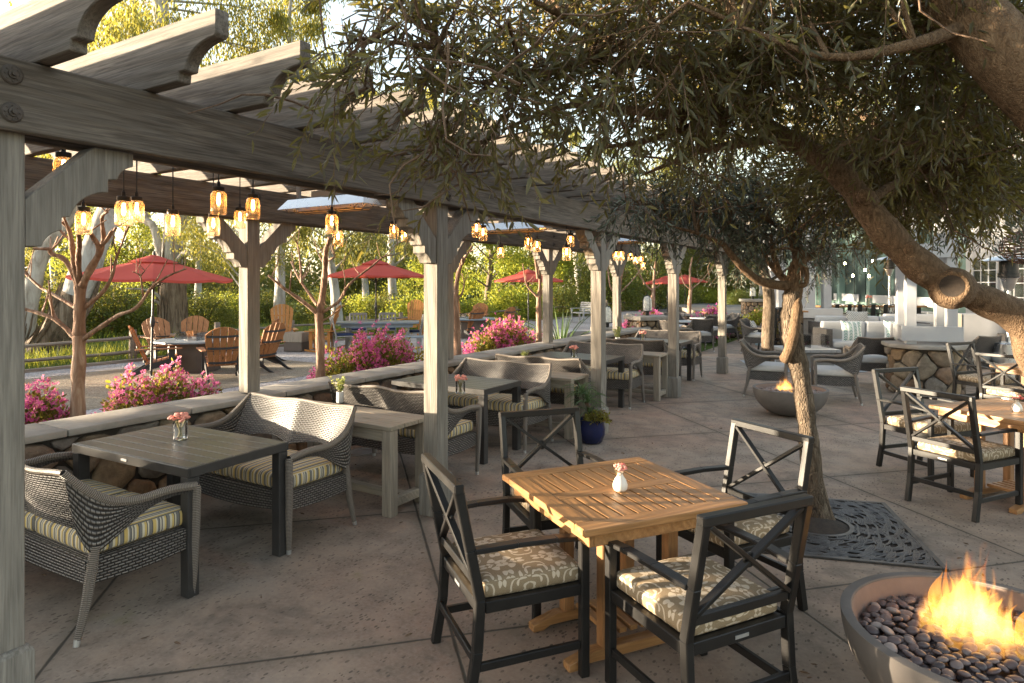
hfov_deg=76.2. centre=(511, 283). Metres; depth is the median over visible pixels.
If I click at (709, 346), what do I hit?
ground
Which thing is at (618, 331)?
sprig vase
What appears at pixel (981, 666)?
pebble
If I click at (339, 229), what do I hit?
jar lamp
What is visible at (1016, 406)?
bud vase
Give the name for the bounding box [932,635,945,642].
pebble
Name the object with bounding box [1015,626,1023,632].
pebble
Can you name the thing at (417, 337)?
garden bench
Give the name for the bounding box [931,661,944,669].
pebble
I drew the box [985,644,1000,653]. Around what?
pebble
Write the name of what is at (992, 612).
pebble
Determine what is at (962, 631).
pebble
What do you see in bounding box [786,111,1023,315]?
restaurant building
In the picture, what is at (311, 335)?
rocking chair
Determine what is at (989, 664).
pebble
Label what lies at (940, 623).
pebble
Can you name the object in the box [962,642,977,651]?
pebble
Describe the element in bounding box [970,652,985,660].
pebble
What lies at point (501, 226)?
infrared heater
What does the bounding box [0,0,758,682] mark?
pergola
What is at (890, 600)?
pebble
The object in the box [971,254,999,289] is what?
window
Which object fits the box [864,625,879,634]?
pebble
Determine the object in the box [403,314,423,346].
garden dining chair
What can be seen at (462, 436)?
wicker loveseat
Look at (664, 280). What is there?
patio umbrella
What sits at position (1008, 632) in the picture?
pebble
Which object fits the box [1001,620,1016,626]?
pebble
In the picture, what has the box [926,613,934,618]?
pebble
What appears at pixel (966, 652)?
pebble
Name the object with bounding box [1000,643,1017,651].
pebble
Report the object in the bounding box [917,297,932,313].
white bench
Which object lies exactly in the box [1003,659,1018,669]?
pebble
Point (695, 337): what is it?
wicker loveseat
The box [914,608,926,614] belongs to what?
pebble
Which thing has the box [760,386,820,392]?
pebbles
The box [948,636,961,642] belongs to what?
pebble
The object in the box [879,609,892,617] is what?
pebble
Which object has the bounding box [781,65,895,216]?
gum tree
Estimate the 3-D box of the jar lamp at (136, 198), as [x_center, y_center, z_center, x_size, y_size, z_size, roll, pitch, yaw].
[-2.585,-0.670,4.500,0.096,0.500,0.096,0,0,-33]
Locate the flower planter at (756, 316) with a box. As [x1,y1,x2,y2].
[737,305,778,345]
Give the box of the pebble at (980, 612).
[975,609,985,615]
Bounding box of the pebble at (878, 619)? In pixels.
[874,617,883,622]
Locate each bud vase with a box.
[613,462,627,491]
[1011,394,1023,411]
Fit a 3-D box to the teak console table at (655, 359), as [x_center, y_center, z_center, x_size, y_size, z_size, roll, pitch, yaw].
[1.774,1.450,10.492,1.380,0.700,0.496,0,0,31]
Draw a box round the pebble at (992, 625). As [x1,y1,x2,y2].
[985,620,1000,630]
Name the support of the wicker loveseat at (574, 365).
on the patio
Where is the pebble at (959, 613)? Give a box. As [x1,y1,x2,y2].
[950,609,962,615]
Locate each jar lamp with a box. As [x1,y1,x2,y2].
[53,149,71,169]
[75,199,91,234]
[114,170,132,225]
[129,161,144,222]
[165,167,180,235]
[207,173,219,235]
[210,174,226,214]
[234,177,245,228]
[246,179,259,219]
[325,195,337,233]
[333,209,342,246]
[389,219,398,238]
[472,219,480,237]
[479,222,486,240]
[497,236,503,257]
[524,228,531,249]
[533,236,540,251]
[562,226,570,260]
[567,230,573,246]
[618,247,623,260]
[633,244,637,263]
[641,244,645,269]
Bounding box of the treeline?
[25,218,764,300]
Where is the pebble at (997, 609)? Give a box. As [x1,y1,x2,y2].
[991,606,1000,612]
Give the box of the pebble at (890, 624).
[881,621,894,627]
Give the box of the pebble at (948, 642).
[944,638,953,646]
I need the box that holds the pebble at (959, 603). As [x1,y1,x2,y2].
[953,599,964,607]
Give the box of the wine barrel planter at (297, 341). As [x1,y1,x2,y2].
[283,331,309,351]
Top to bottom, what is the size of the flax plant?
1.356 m
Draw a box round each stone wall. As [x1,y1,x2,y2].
[25,327,649,500]
[626,313,751,337]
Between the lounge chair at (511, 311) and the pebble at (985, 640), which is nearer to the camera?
the pebble at (985, 640)
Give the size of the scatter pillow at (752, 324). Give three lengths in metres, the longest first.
0.440 x 0.440 x 0.150 m
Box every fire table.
[150,331,234,372]
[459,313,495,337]
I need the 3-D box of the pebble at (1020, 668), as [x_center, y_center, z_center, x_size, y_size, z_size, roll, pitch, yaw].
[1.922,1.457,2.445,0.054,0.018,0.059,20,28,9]
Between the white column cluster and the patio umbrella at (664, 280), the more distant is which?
the patio umbrella at (664, 280)
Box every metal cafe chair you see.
[843,304,855,313]
[853,304,865,311]
[866,304,879,315]
[877,304,892,315]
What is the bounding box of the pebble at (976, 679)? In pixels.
[970,676,982,682]
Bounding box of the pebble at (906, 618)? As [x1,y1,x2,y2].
[900,614,909,621]
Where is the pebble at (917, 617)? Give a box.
[912,614,921,622]
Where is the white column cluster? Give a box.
[806,181,1021,343]
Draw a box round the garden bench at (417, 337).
[367,335,423,353]
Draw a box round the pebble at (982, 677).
[975,673,988,680]
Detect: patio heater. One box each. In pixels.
[877,257,894,315]
[978,254,1023,376]
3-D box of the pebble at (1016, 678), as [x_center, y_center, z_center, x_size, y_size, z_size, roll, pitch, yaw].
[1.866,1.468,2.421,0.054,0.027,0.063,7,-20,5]
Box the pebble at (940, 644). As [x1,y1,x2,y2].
[937,642,947,647]
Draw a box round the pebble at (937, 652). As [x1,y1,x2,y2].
[932,649,942,655]
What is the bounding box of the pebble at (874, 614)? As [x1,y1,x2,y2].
[870,612,880,617]
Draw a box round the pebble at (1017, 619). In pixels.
[1013,616,1023,622]
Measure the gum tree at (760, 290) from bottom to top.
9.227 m
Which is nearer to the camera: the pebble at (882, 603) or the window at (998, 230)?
the pebble at (882, 603)
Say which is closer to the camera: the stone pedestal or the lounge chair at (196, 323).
the stone pedestal
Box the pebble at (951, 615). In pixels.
[948,613,959,618]
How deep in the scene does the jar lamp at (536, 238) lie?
8.30 m
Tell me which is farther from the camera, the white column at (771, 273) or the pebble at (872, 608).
the white column at (771, 273)
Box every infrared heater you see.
[278,186,381,214]
[473,217,552,233]
[617,238,643,243]
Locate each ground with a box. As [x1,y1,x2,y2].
[25,287,756,368]
[25,359,315,410]
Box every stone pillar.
[590,326,622,330]
[623,314,667,329]
[739,299,762,313]
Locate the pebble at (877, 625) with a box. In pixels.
[870,622,881,628]
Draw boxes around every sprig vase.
[328,376,344,402]
[612,326,621,338]
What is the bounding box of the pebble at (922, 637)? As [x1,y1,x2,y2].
[915,633,930,642]
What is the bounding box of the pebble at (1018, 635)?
[1013,632,1023,639]
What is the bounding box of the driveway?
[637,302,737,312]
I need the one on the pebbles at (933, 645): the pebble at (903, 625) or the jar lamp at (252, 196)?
the pebble at (903, 625)
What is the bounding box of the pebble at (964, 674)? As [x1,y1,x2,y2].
[957,670,971,678]
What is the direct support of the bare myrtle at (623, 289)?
on the ground at (709, 346)
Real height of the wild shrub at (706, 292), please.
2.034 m
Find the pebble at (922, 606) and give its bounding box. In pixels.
[915,604,928,611]
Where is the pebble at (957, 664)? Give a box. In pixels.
[949,660,963,669]
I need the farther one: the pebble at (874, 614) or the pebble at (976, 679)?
the pebble at (874, 614)
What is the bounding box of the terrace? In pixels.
[679,305,846,316]
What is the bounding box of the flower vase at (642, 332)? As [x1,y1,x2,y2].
[639,331,646,339]
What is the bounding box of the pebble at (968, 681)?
[962,679,975,682]
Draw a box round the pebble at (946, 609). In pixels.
[938,606,950,612]
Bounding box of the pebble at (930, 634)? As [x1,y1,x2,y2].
[927,632,935,639]
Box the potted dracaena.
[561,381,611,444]
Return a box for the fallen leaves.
[41,426,983,682]
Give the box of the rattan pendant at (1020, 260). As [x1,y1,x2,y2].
[998,231,1023,264]
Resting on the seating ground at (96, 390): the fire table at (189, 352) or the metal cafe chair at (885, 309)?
the fire table at (189, 352)
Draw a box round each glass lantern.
[606,305,612,326]
[641,295,651,314]
[749,286,755,298]
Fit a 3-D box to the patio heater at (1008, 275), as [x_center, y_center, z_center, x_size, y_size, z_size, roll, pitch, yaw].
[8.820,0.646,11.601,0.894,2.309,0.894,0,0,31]
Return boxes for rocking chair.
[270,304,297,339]
[304,305,344,352]
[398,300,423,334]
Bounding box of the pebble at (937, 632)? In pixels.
[934,630,944,636]
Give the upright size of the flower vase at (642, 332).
0.186 m
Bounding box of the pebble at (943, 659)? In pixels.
[936,656,948,662]
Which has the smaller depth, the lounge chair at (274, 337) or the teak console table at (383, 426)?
the teak console table at (383, 426)
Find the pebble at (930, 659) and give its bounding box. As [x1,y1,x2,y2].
[925,655,935,664]
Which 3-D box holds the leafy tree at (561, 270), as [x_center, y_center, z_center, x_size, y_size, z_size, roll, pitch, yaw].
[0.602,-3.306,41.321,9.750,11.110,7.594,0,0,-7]
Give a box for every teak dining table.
[502,457,747,672]
[929,398,1023,514]
[989,362,1023,384]
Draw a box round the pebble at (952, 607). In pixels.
[947,605,957,609]
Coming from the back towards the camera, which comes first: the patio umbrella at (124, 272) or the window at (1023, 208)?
the window at (1023, 208)
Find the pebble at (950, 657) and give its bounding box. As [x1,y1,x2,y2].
[941,654,956,660]
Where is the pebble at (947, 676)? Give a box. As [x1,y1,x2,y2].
[940,674,952,680]
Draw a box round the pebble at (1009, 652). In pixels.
[1004,650,1016,655]
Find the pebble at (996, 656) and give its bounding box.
[989,653,1001,660]
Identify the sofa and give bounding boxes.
[774,334,840,367]
[808,316,929,344]
[813,321,894,354]
[883,314,932,323]
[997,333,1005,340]
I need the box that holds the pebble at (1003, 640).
[999,638,1009,642]
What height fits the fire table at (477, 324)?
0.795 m
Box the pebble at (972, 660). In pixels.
[965,657,979,664]
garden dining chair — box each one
[329,317,354,352]
[349,313,366,335]
[379,312,395,335]
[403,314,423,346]
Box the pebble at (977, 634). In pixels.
[972,631,984,637]
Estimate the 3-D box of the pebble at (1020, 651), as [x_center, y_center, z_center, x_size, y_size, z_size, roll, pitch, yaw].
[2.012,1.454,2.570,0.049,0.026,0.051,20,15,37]
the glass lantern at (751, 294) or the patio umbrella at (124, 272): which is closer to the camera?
the patio umbrella at (124, 272)
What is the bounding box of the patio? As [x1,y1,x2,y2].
[25,338,1023,682]
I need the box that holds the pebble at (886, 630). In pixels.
[881,625,894,635]
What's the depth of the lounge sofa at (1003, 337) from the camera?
13.90 m
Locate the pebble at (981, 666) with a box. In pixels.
[975,662,987,670]
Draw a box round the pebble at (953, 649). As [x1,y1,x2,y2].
[949,647,958,651]
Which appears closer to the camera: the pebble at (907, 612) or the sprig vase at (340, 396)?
the pebble at (907, 612)
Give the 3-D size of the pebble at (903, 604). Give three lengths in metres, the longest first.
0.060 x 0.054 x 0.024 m
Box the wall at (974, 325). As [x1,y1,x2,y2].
[958,313,1005,341]
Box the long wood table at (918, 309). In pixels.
[816,305,926,313]
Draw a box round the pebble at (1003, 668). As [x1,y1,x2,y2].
[997,663,1009,672]
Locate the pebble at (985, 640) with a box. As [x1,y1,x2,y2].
[975,636,990,644]
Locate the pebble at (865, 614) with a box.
[861,612,871,618]
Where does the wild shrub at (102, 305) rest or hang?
on the ground at (709, 346)
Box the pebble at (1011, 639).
[1006,636,1016,643]
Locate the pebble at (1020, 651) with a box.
[1016,647,1023,656]
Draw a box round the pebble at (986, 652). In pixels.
[979,649,990,656]
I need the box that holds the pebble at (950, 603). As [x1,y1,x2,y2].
[946,601,955,605]
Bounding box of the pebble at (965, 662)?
[958,658,970,665]
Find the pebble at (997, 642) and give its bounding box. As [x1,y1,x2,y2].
[989,637,1001,646]
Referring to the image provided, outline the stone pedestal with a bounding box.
[881,340,970,397]
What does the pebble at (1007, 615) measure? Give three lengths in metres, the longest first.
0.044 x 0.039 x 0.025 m
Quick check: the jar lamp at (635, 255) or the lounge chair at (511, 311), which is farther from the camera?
the lounge chair at (511, 311)
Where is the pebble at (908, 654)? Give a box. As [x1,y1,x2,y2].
[902,649,914,657]
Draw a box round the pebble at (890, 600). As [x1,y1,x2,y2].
[886,598,896,602]
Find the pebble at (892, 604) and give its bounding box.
[885,602,898,609]
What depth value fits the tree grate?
4.57 m
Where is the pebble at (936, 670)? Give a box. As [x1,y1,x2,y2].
[929,667,940,674]
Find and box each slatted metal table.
[72,424,287,598]
[391,374,520,464]
[530,351,624,407]
[629,337,691,380]
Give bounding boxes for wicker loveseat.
[25,451,200,647]
[191,392,356,554]
[328,380,481,474]
[448,357,553,452]
[495,353,606,404]
[562,340,644,408]
[606,338,679,374]
[634,329,702,380]
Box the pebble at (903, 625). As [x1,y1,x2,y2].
[899,622,907,628]
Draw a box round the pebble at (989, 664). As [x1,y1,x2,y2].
[983,661,992,668]
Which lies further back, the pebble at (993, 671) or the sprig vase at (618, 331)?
the sprig vase at (618, 331)
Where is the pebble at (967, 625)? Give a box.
[959,622,971,628]
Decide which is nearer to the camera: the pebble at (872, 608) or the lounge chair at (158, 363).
the pebble at (872, 608)
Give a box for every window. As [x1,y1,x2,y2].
[971,217,999,231]
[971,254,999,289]
[1002,250,1023,299]
[1004,208,1023,230]
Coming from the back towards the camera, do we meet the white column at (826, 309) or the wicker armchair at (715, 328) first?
the white column at (826, 309)
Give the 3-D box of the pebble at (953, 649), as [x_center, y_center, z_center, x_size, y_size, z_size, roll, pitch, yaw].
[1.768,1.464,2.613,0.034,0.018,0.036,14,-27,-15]
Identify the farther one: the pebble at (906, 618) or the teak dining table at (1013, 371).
the teak dining table at (1013, 371)
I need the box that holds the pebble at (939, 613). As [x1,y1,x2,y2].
[934,610,947,618]
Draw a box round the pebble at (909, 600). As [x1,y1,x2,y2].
[903,597,915,604]
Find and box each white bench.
[832,293,858,311]
[856,295,894,311]
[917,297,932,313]
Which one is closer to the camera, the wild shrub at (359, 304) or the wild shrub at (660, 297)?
the wild shrub at (359, 304)
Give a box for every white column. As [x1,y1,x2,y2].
[768,239,775,306]
[775,227,842,333]
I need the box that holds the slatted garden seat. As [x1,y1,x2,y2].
[570,302,590,322]
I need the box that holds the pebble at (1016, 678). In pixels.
[1007,675,1023,682]
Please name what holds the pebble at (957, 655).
on the pebbles at (933, 645)
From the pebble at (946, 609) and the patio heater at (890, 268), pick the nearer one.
the pebble at (946, 609)
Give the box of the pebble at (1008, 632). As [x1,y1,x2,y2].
[1003,628,1015,636]
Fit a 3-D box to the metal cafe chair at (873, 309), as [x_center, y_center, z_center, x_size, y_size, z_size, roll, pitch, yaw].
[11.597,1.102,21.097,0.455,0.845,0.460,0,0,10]
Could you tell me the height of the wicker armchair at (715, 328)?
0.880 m
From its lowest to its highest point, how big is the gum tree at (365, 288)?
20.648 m
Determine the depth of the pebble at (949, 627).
2.75 m
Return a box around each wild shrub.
[25,262,141,332]
[36,278,55,327]
[45,281,156,337]
[101,293,192,333]
[187,283,238,329]
[188,285,270,323]
[260,287,299,322]
[285,282,358,324]
[341,289,383,318]
[361,287,413,319]
[377,287,423,319]
[460,294,501,323]
[471,283,562,320]
[541,278,590,316]
[553,257,659,310]
[606,249,693,308]
[655,274,707,303]
[693,285,717,302]
[701,289,733,303]
[727,287,756,304]
[749,293,762,298]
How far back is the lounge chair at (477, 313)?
21.18 m
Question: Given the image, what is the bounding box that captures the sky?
[0,0,1021,286]
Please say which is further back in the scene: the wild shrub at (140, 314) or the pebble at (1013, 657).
the wild shrub at (140, 314)
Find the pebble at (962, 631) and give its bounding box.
[956,627,972,636]
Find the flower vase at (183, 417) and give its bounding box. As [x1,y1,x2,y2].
[167,412,190,440]
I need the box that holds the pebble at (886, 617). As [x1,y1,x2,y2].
[880,614,891,620]
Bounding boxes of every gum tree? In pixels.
[7,0,242,354]
[25,154,80,340]
[25,154,135,288]
[79,207,198,291]
[88,0,345,338]
[154,174,268,304]
[157,215,308,299]
[192,0,383,323]
[269,76,406,325]
[309,229,411,300]
[315,84,437,307]
[370,66,494,268]
[537,122,609,298]
[602,144,664,270]
[637,91,764,284]
[644,181,697,274]
[735,216,784,298]
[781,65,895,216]
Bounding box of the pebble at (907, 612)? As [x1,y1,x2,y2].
[898,609,912,618]
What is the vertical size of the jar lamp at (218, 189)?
0.491 m
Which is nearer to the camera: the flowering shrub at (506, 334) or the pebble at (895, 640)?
the pebble at (895, 640)
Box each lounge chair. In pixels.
[121,325,181,379]
[140,317,170,359]
[169,316,208,337]
[196,327,238,383]
[233,322,291,372]
[260,318,286,363]
[460,308,483,338]
[468,303,488,325]
[488,307,515,329]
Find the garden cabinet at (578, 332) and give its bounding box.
[553,329,590,338]
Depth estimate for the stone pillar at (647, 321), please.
17.79 m
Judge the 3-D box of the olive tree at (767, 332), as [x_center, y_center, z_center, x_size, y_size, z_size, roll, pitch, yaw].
[5.805,0.014,13.725,4.813,3.626,2.776,0,0,-1]
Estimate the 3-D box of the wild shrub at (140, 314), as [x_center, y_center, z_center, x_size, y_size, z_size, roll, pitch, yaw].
[-14.024,1.067,24.991,3.863,1.695,3.604,0,0,31]
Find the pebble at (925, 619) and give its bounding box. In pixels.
[922,616,929,622]
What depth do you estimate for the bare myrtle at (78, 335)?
5.85 m
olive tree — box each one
[188,0,1023,374]
[579,143,1023,520]
[690,209,893,361]
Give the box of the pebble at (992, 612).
[986,609,997,615]
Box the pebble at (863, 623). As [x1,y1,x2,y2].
[859,620,867,627]
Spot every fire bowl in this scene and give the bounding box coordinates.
[752,382,828,416]
[840,572,1023,682]
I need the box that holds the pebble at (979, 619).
[974,616,985,622]
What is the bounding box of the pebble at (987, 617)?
[982,614,993,619]
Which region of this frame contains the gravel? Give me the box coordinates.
[25,311,683,414]
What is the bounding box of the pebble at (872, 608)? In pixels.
[867,605,879,612]
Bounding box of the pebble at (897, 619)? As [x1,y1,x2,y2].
[892,616,903,621]
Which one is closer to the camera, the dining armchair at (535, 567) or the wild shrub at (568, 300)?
the dining armchair at (535, 567)
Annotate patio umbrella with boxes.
[65,251,232,377]
[328,256,423,332]
[494,268,562,329]
[645,275,688,312]
[679,275,707,295]
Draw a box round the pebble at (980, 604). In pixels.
[976,602,988,607]
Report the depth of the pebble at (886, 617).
2.87 m
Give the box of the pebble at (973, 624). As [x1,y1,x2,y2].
[968,621,977,626]
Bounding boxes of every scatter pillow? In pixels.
[750,320,757,332]
[840,320,861,340]
[846,310,867,321]
[883,320,894,339]
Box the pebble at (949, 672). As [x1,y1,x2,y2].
[941,668,955,679]
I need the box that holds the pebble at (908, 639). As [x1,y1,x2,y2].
[903,636,915,643]
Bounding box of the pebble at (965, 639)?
[961,636,974,643]
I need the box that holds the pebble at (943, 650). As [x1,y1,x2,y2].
[937,647,949,653]
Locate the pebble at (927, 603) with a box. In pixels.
[918,600,931,606]
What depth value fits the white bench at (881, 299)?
28.76 m
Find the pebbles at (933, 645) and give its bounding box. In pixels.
[868,603,1023,682]
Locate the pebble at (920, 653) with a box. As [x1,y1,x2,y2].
[914,649,926,657]
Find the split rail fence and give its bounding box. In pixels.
[25,300,640,362]
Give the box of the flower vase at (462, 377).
[454,374,467,393]
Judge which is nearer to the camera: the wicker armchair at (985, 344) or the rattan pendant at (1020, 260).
the rattan pendant at (1020, 260)
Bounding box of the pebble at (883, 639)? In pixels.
[877,635,887,644]
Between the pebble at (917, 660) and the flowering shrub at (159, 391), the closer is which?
the pebble at (917, 660)
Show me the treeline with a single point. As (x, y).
(296, 284)
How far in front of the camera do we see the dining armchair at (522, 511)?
4.29 m
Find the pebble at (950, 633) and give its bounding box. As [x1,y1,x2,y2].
[946,631,957,636]
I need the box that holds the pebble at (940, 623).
[934,620,945,627]
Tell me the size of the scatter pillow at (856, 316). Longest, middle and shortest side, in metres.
0.616 x 0.616 x 0.150 m
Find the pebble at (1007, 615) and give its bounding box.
[1002,612,1012,619]
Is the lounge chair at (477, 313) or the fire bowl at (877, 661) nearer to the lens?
the fire bowl at (877, 661)
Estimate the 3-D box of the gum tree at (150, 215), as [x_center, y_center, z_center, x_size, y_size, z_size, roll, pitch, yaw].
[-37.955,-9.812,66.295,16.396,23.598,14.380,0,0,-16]
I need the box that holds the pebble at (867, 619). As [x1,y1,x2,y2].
[863,617,871,622]
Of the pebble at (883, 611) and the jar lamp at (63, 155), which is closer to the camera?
the pebble at (883, 611)
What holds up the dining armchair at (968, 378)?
on the patio
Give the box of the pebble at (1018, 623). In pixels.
[1016,621,1023,626]
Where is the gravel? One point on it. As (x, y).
(304, 356)
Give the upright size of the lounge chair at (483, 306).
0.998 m
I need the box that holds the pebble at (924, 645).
[916,642,929,648]
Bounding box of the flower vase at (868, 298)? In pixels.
[866,295,871,305]
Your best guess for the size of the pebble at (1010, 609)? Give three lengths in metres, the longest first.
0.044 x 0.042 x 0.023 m
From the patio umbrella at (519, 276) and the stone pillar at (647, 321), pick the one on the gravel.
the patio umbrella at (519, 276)
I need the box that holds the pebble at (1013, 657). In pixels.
[1005,653,1020,662]
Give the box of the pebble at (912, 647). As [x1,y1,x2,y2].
[908,643,918,651]
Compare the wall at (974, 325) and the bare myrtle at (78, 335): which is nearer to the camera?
the bare myrtle at (78, 335)
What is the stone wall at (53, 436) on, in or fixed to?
on the patio
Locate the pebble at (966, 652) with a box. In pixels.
[961,648,971,656]
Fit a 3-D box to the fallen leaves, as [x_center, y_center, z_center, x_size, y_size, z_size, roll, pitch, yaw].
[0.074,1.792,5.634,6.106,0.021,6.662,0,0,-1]
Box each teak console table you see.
[272,401,423,517]
[473,371,588,439]
[588,351,667,400]
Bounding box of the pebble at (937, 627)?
[932,624,946,633]
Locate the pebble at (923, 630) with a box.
[919,628,928,633]
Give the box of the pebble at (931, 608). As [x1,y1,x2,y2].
[929,606,938,611]
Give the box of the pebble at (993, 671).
[986,667,1000,674]
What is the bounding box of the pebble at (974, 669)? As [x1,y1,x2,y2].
[969,666,980,672]
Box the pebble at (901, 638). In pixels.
[894,635,905,642]
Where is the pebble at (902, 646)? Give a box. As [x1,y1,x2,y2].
[898,644,908,650]
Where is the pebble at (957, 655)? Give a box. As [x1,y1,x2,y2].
[951,652,962,659]
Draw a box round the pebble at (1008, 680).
[1004,677,1014,682]
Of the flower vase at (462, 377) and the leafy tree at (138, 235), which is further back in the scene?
the leafy tree at (138, 235)
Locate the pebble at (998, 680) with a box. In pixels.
[994,678,1007,682]
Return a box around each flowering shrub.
[25,375,86,423]
[91,355,223,413]
[306,320,423,378]
[461,312,542,353]
[622,308,661,327]
[688,303,731,339]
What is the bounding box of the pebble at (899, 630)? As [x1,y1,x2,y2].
[893,627,907,633]
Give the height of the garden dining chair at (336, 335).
0.915 m
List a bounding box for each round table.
[679,320,690,348]
[690,317,711,342]
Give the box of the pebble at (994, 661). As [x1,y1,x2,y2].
[986,658,999,663]
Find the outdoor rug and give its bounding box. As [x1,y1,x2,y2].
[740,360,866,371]
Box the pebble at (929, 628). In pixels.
[922,624,935,631]
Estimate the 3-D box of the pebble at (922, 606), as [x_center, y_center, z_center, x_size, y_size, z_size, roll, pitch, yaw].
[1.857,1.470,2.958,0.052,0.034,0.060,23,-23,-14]
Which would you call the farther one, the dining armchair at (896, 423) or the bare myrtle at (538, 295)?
the bare myrtle at (538, 295)
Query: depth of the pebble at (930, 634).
2.71 m
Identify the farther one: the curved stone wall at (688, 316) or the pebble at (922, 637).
the curved stone wall at (688, 316)
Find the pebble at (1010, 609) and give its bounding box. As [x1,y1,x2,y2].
[1002,607,1013,613]
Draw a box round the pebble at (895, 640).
[887,636,900,644]
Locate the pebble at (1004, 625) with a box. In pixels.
[998,622,1015,630]
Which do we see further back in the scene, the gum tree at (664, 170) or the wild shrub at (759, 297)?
the gum tree at (664, 170)
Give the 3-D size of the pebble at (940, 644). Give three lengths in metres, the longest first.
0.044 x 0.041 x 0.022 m
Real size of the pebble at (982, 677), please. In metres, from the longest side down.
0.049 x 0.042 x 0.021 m
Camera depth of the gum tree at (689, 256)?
61.25 m
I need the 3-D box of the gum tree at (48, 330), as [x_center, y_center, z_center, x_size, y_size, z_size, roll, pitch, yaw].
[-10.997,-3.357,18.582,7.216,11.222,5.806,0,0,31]
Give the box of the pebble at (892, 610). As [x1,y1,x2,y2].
[886,607,900,613]
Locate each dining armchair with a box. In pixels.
[421,453,589,682]
[498,407,619,571]
[605,493,813,682]
[656,418,813,611]
[872,367,973,480]
[900,386,1022,522]
[946,341,1019,400]
[975,352,1023,401]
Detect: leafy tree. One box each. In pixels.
[25,206,162,298]
[372,245,478,298]
[454,242,573,305]
[459,140,582,302]
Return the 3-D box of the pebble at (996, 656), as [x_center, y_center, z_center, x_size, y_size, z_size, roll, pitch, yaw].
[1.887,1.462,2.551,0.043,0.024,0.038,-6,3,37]
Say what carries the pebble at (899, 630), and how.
on the pebbles at (933, 645)
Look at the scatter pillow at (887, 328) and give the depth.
15.39 m
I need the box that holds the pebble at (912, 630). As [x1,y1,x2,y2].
[905,626,919,635]
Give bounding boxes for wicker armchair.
[657,319,693,349]
[663,312,688,327]
[681,318,714,351]
[699,315,717,342]
[716,312,739,341]
[739,318,774,352]
[739,338,787,395]
[810,343,865,405]
[843,336,893,382]
[963,335,1002,373]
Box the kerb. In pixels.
[25,307,660,372]
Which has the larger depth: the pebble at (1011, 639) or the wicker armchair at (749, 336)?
the wicker armchair at (749, 336)
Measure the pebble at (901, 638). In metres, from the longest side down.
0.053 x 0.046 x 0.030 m
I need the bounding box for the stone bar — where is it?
[754,310,808,344]
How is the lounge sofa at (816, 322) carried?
on the patio
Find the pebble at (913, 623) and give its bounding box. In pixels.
[907,620,918,626]
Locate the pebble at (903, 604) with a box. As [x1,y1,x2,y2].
[897,599,908,609]
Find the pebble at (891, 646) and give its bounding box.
[884,642,897,652]
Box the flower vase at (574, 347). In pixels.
[569,345,578,357]
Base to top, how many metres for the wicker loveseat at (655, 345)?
0.880 m
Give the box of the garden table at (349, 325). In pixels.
[336,320,418,349]
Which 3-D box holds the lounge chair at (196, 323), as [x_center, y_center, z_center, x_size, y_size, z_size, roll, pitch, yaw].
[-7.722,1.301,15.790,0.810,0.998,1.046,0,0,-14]
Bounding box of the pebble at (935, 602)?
[929,599,941,605]
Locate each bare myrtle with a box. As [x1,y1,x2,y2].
[25,208,186,416]
[268,234,400,377]
[454,245,478,355]
[522,247,542,341]
[607,259,644,326]
[634,261,660,311]
[680,257,709,315]
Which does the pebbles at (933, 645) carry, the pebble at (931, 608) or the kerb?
the pebble at (931, 608)
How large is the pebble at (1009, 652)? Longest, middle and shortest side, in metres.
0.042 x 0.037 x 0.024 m
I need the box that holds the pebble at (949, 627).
[945,624,954,631]
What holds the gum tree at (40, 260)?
on the ground at (709, 346)
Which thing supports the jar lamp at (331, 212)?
hanging from the pergola
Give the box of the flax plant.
[524,307,590,339]
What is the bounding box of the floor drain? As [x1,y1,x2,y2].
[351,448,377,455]
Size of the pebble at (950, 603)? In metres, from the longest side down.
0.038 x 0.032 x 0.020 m
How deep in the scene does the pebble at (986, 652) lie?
2.58 m
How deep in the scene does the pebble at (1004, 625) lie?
2.77 m
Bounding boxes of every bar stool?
[757,308,781,349]
[774,307,781,344]
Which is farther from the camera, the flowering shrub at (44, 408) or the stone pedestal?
the stone pedestal
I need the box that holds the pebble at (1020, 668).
[1017,665,1023,676]
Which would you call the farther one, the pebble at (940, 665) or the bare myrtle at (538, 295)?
the bare myrtle at (538, 295)
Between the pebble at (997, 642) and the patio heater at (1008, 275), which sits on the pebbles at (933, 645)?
the pebble at (997, 642)
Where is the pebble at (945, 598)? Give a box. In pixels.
[938,595,947,602]
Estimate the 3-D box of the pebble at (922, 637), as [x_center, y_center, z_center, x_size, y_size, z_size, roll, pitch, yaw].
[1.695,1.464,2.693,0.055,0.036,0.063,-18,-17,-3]
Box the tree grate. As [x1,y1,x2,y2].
[721,490,948,570]
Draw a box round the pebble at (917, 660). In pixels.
[909,656,922,665]
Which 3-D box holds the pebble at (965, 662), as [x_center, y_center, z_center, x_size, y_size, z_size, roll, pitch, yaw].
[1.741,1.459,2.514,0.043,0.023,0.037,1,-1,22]
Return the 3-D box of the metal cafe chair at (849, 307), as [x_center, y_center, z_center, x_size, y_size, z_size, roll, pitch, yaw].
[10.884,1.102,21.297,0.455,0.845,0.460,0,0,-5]
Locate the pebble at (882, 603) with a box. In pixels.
[877,600,886,606]
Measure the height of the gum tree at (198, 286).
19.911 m
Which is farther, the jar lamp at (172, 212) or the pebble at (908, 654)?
the jar lamp at (172, 212)
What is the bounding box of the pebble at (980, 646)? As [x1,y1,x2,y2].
[975,643,985,649]

